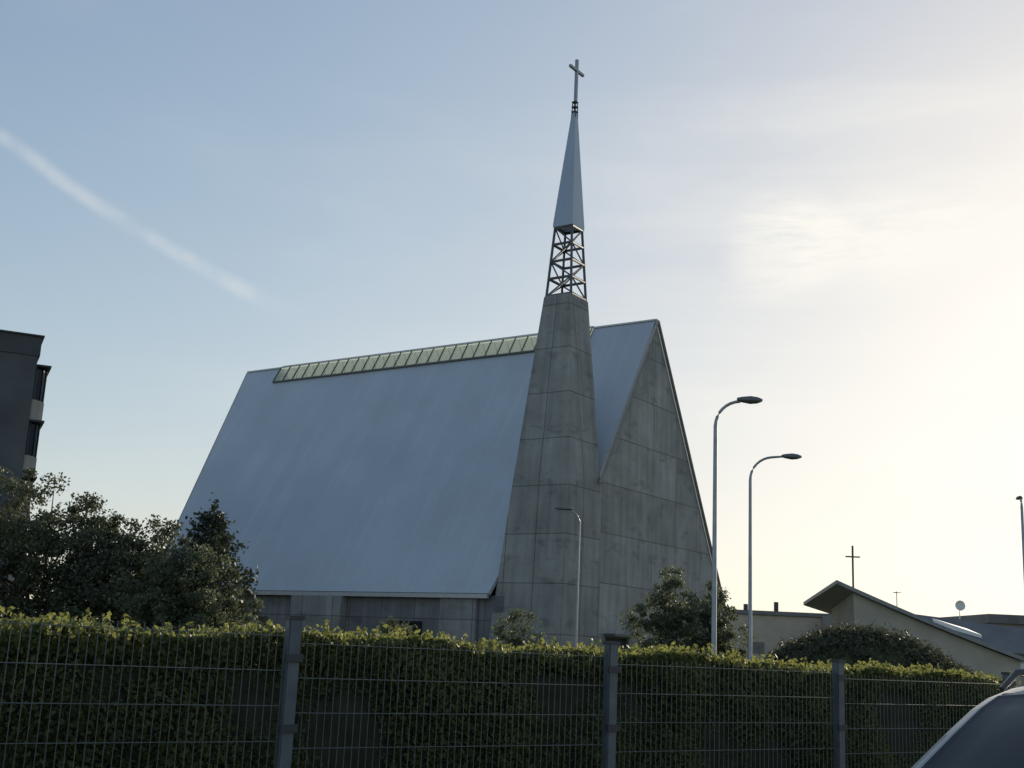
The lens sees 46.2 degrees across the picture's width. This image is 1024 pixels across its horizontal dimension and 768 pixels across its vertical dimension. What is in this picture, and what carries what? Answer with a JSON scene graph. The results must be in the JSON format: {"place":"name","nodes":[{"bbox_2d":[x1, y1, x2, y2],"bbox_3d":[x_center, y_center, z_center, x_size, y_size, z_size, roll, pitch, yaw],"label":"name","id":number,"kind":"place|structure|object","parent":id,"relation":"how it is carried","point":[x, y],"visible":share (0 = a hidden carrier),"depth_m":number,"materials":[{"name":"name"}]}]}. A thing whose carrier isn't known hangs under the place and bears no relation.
{"place":"outdoors","nodes":[
{"label":"outdoors","id":0,"kind":"place"},
{"bbox_2d":[0,351,37,618],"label":"wall","id":1,"kind":"structure","parent":0,"point":[17,374],"depth_m":60.59,"materials":[{"name":"grey concrete"}]},
{"bbox_2d":[0,331,42,361],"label":"parapet","id":2,"kind":"structure","parent":1,"relation":"on","point":[20,343],"depth_m":61.22,"materials":[{"name":"concrete"}]},
{"bbox_2d":[0,329,44,342],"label":"parapet cap","id":3,"kind":"object","parent":2,"relation":"on","point":[43,336],"visible":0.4,"depth_m":61.33,"materials":[{"name":"grey metal"}]},
{"bbox_2d":[7,364,51,614],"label":"bay windows","id":4,"kind":"structure","parent":1,"relation":"attached to","point":[36,422],"depth_m":62.02,"materials":[{"name":"beige glass"}]},
{"bbox_2d":[376,615,412,636],"bbox_3d":[-3.832,8.878,39.028,2.204,2.677,1.555,3,-12,0],"label":"shrub","id":5,"kind":"object","parent":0,"point":[384,630],"visible":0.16,"depth_m":39.13,"materials":[{"name":"green plant"}]},
{"bbox_2d":[150,59,725,656],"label":"church","id":6,"kind":"structure","parent":0,"point":[426,489],"depth_m":71.60,"materials":[{"name":"metal"}]},
{"bbox_2d":[242,616,266,630],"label":"side window","id":7,"kind":"structure","parent":6,"relation":"in","point":[259,617],"depth_m":73.31,"materials":[{"name":"black glass"}]},
{"bbox_2d":[387,620,421,635],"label":"side window","id":8,"kind":"structure","parent":6,"relation":"in","point":[418,624],"depth_m":66.68,"materials":[{"name":"black glass"}]},
{"bbox_2d":[606,638,625,651],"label":"door","id":9,"kind":"structure","parent":6,"relation":"in","point":[622,641],"depth_m":66.92,"materials":[{"name":"metal"}]},
{"bbox_2d":[0,0,1023,616],"label":"sky","id":10,"kind":"structure","parent":0,"point":[817,206],"materials":[{"name":"blue"}]},
{"bbox_2d":[475,608,560,648],"bbox_3d":[0.180,8.839,39.008,2.973,3.086,1.783,3,-12,0],"label":"shrub","id":11,"kind":"object","parent":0,"point":[515,641],"visible":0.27,"depth_m":39.17,"materials":[{"name":"green plant"}]},
{"bbox_2d":[743,602,777,610],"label":"roof vents","id":12,"kind":"object","parent":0,"point":[745,606],"visible":0.43,"depth_m":110.25,"materials":[{"name":"grey metal"}]},
{"bbox_2d":[724,614,821,661],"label":"walls","id":13,"kind":"structure","parent":0,"point":[770,631],"depth_m":108.05,"materials":[{"name":"beige paint"}]},
{"bbox_2d":[752,642,784,653],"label":"windows","id":14,"kind":"structure","parent":13,"relation":"attached to","point":[757,647],"depth_m":107.60,"materials":[{"name":"grey glass"}]},
{"bbox_2d":[728,609,830,617],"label":"roof fascia","id":15,"kind":"structure","parent":13,"relation":"attached to","point":[780,613],"depth_m":108.08,"materials":[{"name":"grey metal"}]},
{"bbox_2d":[822,616,831,631],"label":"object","id":16,"kind":"structure","parent":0,"point":[826,622],"depth_m":106.35,"materials":[{"name":"grey glass"}]},
{"bbox_2d":[803,580,1023,687],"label":"wedge roof hall","id":17,"kind":"structure","parent":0,"point":[990,649],"depth_m":68.93,"materials":[{"name":"beige paint"}]},
{"bbox_2d":[845,546,859,586],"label":"roof cross","id":18,"kind":"object","parent":17,"relation":"on","point":[852,556],"visible":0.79,"depth_m":70.56,"materials":[{"name":"metal"}]},
{"bbox_2d":[911,669,1023,767],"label":"parked car","id":19,"kind":"object","parent":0,"point":[988,733],"visible":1,"depth_m":6.73,"materials":[{"name":"grey paint"}]},
{"bbox_2d":[985,623,1023,628],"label":"walls","id":20,"kind":"structure","parent":0,"point":[1014,625],"depth_m":95.50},
{"bbox_2d":[940,614,1023,623],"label":"roof","id":21,"kind":"structure","parent":20,"relation":"on","point":[999,618],"depth_m":95.37,"materials":[{"name":"metal"}]},
{"bbox_2d":[955,600,964,618],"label":"satellite dish","id":22,"kind":"object","parent":21,"relation":"attached to","point":[959,605],"visible":1,"depth_m":98.61,"materials":[{"name":"white metal"}]},
{"label":"ground","id":23,"kind":"structure","parent":0,"visible":0},
{"bbox_2d":[0,467,157,627],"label":"deciduous tree","id":24,"kind":"object","parent":23,"relation":"on","point":[26,571],"visible":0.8,"depth_m":31.17,"materials":[{"name":"green plant"}]},
{"bbox_2d":[66,514,198,631],"bbox_3d":[-10.155,5.955,32.322,4.266,4.965,2.962,3,-12,0],"label":"deciduous tree","id":25,"kind":"object","parent":23,"relation":"on","point":[154,539],"visible":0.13,"depth_m":32.44,"materials":[{"name":"green plant"}]},
{"bbox_2d":[94,539,264,633],"bbox_3d":[-8.258,6.022,30.390,4.470,4.146,2.862,3,-12,0],"label":"deciduous tree","id":26,"kind":"object","parent":23,"relation":"on","point":[208,608],"visible":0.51,"depth_m":30.16,"materials":[{"name":"green plant"}]},
{"bbox_2d":[142,492,268,631],"bbox_3d":[-8.075,5.576,31.626,3.654,5.508,4.261,3,-12,0],"label":"pine tree","id":27,"kind":"object","parent":23,"relation":"on","point":[213,527],"visible":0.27,"depth_m":31.81,"materials":[{"name":"green plant"}]},
{"bbox_2d":[0,614,1015,767],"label":"fence","id":28,"kind":"object","parent":23,"relation":"on","point":[287,726],"visible":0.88,"depth_m":7.85,"materials":[{"name":"metal"}]},
{"bbox_2d":[0,605,1020,767],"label":"hedge","id":29,"kind":"object","parent":23,"relation":"on","point":[819,732],"visible":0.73,"depth_m":8.08,"materials":[{"name":"green plant"}]},
{"bbox_2d":[555,507,580,646],"bbox_3d":[2.322,9.182,51.252,1.285,7.880,0.350,3,-12,0],"label":"street lamp","id":30,"kind":"object","parent":23,"relation":"on","point":[569,509],"visible":0.81,"depth_m":51.48,"materials":[{"name":"metal"}]},
{"bbox_2d":[619,565,710,653],"bbox_3d":[6.246,10.117,48.983,3.761,5.434,2.503,3,-12,0],"label":"young tree","id":31,"kind":"object","parent":23,"relation":"on","point":[671,621],"visible":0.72,"depth_m":49.02,"materials":[{"name":"green plant"}]},
{"bbox_2d":[682,579,755,659],"bbox_3d":[8.536,10.741,50.482,3.366,5.061,2.510,3,-12,0],"label":"young tree","id":32,"kind":"object","parent":23,"relation":"on","point":[726,636],"visible":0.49,"depth_m":50.22,"materials":[{"name":"green plant"}]},
{"bbox_2d":[711,396,762,655],"bbox_3d":[7.086,5.307,38.023,1.685,10.130,0.416,3,-12,0],"label":"street lamp","id":33,"kind":"object","parent":23,"relation":"on","point":[750,399],"visible":0.76,"depth_m":38.16,"materials":[{"name":"metal"}]},
{"bbox_2d":[748,453,801,659],"bbox_3d":[10.627,7.804,48.670,2.285,10.180,0.416,3,-12,0],"label":"street lamp","id":34,"kind":"object","parent":23,"relation":"on","point":[792,456],"visible":0.84,"depth_m":48.83,"materials":[{"name":"metal"}]},
{"bbox_2d":[759,618,978,675],"bbox_3d":[16.236,12.850,54.650,11.930,4.247,6.946,3,-12,0],"label":"large rounded bush","id":35,"kind":"object","parent":23,"relation":"on","point":[851,646],"visible":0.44,"depth_m":53.50,"materials":[{"name":"green plant"}]},
{"bbox_2d":[1016,496,1023,576],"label":"street lamp","id":36,"kind":"object","parent":23,"relation":"on","point":[1020,498],"visible":1,"depth_m":57.71,"materials":[{"name":"metal"}]}
]}

